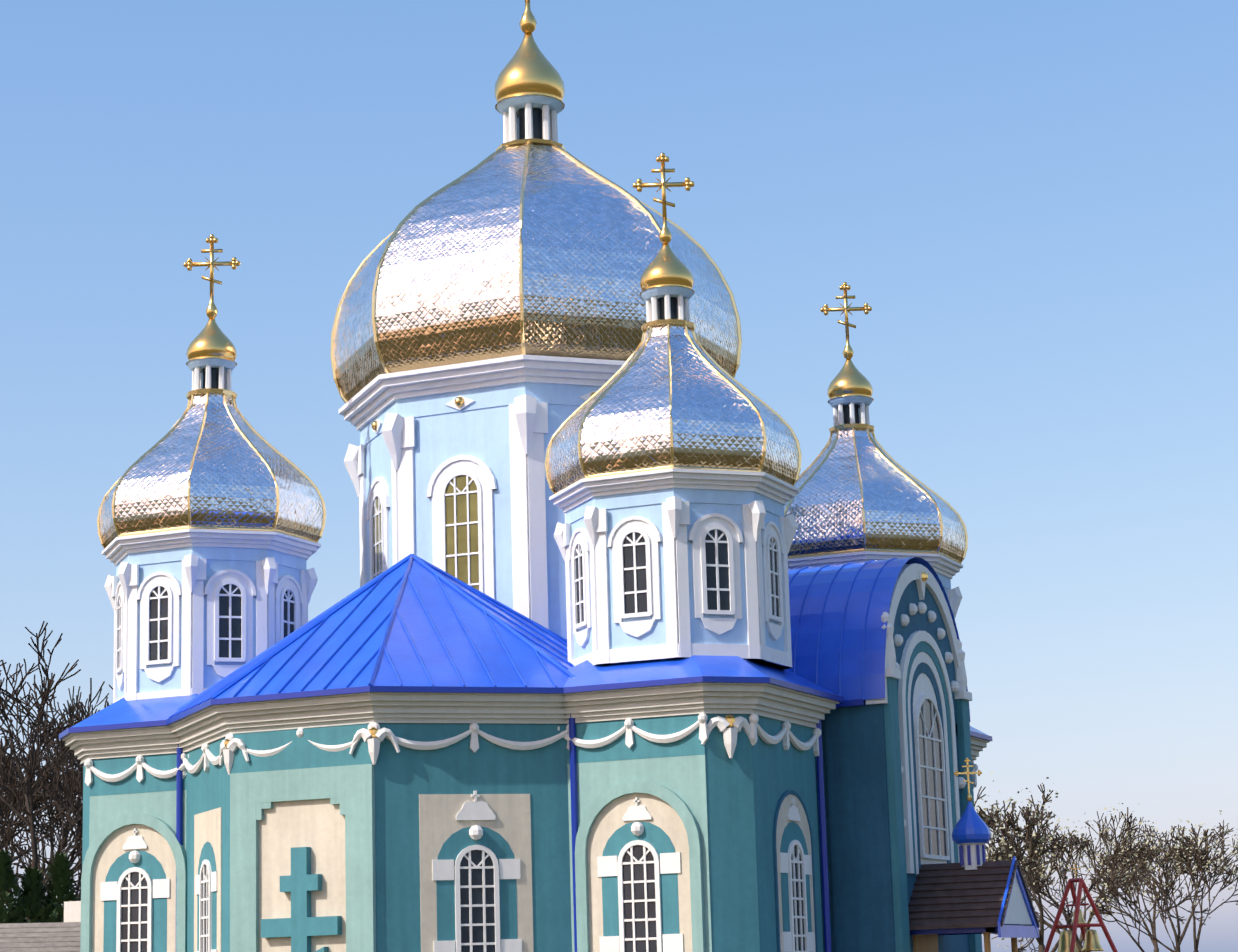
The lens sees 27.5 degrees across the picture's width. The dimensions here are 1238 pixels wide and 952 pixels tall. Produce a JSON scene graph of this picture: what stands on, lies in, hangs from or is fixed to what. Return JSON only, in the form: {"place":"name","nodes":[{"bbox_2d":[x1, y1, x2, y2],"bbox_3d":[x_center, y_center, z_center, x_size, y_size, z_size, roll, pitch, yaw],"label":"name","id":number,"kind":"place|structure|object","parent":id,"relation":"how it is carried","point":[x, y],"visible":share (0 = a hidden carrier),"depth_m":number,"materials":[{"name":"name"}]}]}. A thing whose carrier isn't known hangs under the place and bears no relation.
{"place":"outdoors","nodes":[
{"label":"outdoors","id":0,"kind":"place"},
{"bbox_2d":[62,563,988,951],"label":"church building","id":1,"kind":"structure","parent":0,"point":[728,817],"depth_m":53.18,"materials":[{"name":"teal paint"}]},
{"bbox_2d":[97,234,325,702],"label":"tower","id":2,"kind":"structure","parent":1,"relation":"on","point":[211,518],"depth_m":59.76,"materials":[{"name":"silver metal"}]},
{"bbox_2d":[59,554,992,741],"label":"church roofs","id":3,"kind":"structure","parent":1,"relation":"on","point":[411,623],"depth_m":55.55,"materials":[{"name":"blue metal"}]},
{"bbox_2d":[330,0,741,638],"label":"tower","id":4,"kind":"structure","parent":1,"relation":"on","point":[490,320],"depth_m":61.65,"materials":[{"name":"silver metal"}]},
{"bbox_2d":[545,153,801,669],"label":"tower","id":5,"kind":"structure","parent":1,"relation":"on","point":[673,456],"depth_m":54.46,"materials":[{"name":"silver metal"}]},
{"bbox_2d":[784,282,967,618],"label":"tower","id":6,"kind":"structure","parent":1,"relation":"on","point":[862,495],"depth_m":66.15,"materials":[{"name":"silver metal"}]},
{"bbox_2d":[0,0,1237,951],"label":"sky","id":7,"kind":"structure","parent":0,"point":[1032,205],"materials":[{"name":"blue"}]},
{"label":"church plinth paving","id":8,"kind":"structure","parent":0,"visible":0},
{"bbox_2d":[908,758,1039,951],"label":"entrance porch","id":9,"kind":"object","parent":8,"relation":"on","point":[973,891],"visible":1,"depth_m":57.15,"materials":[{"name":"brown wood"}]},
{"bbox_2d":[1044,862,1117,951],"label":"bell frame","id":10,"kind":"object","parent":8,"relation":"on","point":[1067,940],"visible":1,"depth_m":67.59,"materials":[{"name":"red metal"}]},
{"bbox_3d":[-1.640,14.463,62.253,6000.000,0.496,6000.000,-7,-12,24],"label":"ground","id":11,"kind":"structure","parent":0,"visible":0},
{"bbox_2d":[0,849,27,923],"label":"thuja","id":12,"kind":"object","parent":11,"relation":"on","point":[8,876],"visible":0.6,"depth_m":76.91,"materials":[{"name":"green plant"}]},
{"bbox_2d":[0,733,54,819],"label":"bare tree","id":13,"kind":"object","parent":11,"relation":"on","point":[18,756],"visible":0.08,"depth_m":111.86,"materials":[{"name":"brown plant"}]},
{"bbox_2d":[4,866,56,922],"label":"thuja","id":14,"kind":"object","parent":11,"relation":"on","point":[32,883],"visible":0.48,"depth_m":77.34,"materials":[{"name":"green plant"}]},
{"bbox_2d":[0,737,66,842],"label":"bare tree","id":15,"kind":"object","parent":11,"relation":"on","point":[18,773],"visible":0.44,"depth_m":94.16,"materials":[{"name":"brown plant"}]},
{"bbox_2d":[0,753,79,906],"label":"bare tree","id":16,"kind":"object","parent":11,"relation":"on","point":[43,866],"visible":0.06,"depth_m":117.50,"materials":[{"name":"brown plant"}]},
{"bbox_2d":[0,901,80,951],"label":"neighbour house","id":17,"kind":"structure","parent":11,"relation":"on","point":[65,936],"depth_m":70.63,"materials":[{"name":"stone"}]},
{"bbox_2d":[0,658,82,900],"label":"bare tree","id":18,"kind":"object","parent":11,"relation":"on","point":[48,768],"visible":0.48,"depth_m":91.27,"materials":[{"name":"brown plant"}]},
{"bbox_2d":[0,744,82,921],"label":"bare tree","id":19,"kind":"object","parent":11,"relation":"on","point":[28,864],"visible":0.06,"depth_m":109.13,"materials":[{"name":"brown plant"}]},
{"bbox_2d":[0,621,107,920],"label":"bare tree","id":20,"kind":"object","parent":11,"relation":"on","point":[69,789],"visible":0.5,"depth_m":83.79,"materials":[{"name":"brown plant"}]},
{"bbox_2d":[0,686,108,905],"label":"bare tree","id":21,"kind":"object","parent":11,"relation":"on","point":[57,811],"visible":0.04,"depth_m":100.59,"materials":[{"name":"brown plant"}]},
{"bbox_2d":[29,853,80,922],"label":"thuja","id":22,"kind":"object","parent":11,"relation":"on","point":[60,886],"visible":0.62,"depth_m":77.90,"materials":[{"name":"green plant"}]},
{"bbox_2d":[1,684,112,915],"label":"bare tree","id":23,"kind":"object","parent":11,"relation":"on","point":[81,710],"visible":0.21,"depth_m":95.96,"materials":[{"name":"brown plant"}]},
{"bbox_2d":[982,803,1145,951],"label":"bare tree","id":24,"kind":"object","parent":11,"relation":"on","point":[1088,854],"visible":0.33,"depth_m":127.79,"materials":[{"name":"brown plant"}]},
{"bbox_2d":[974,772,1159,951],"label":"bare tree","id":25,"kind":"object","parent":11,"relation":"on","point":[992,819],"visible":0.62,"depth_m":91.35,"materials":[{"name":"brown plant"}]},
{"bbox_2d":[985,818,1169,951],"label":"bare tree","id":26,"kind":"object","parent":11,"relation":"on","point":[1038,875],"visible":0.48,"depth_m":105.37,"materials":[{"name":"brown plant"}]},
{"bbox_2d":[1077,819,1225,951],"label":"bare tree","id":27,"kind":"object","parent":11,"relation":"on","point":[1102,861],"visible":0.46,"depth_m":116.55,"materials":[{"name":"brown plant"}]},
{"bbox_2d":[1081,810,1237,951],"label":"bare tree","id":28,"kind":"object","parent":11,"relation":"on","point":[1198,859],"visible":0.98,"depth_m":104.61,"materials":[{"name":"brown plant"}]},
{"bbox_2d":[1103,813,1237,951],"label":"bare tree","id":29,"kind":"object","parent":11,"relation":"on","point":[1178,939],"visible":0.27,"depth_m":131.42,"materials":[{"name":"brown plant"}]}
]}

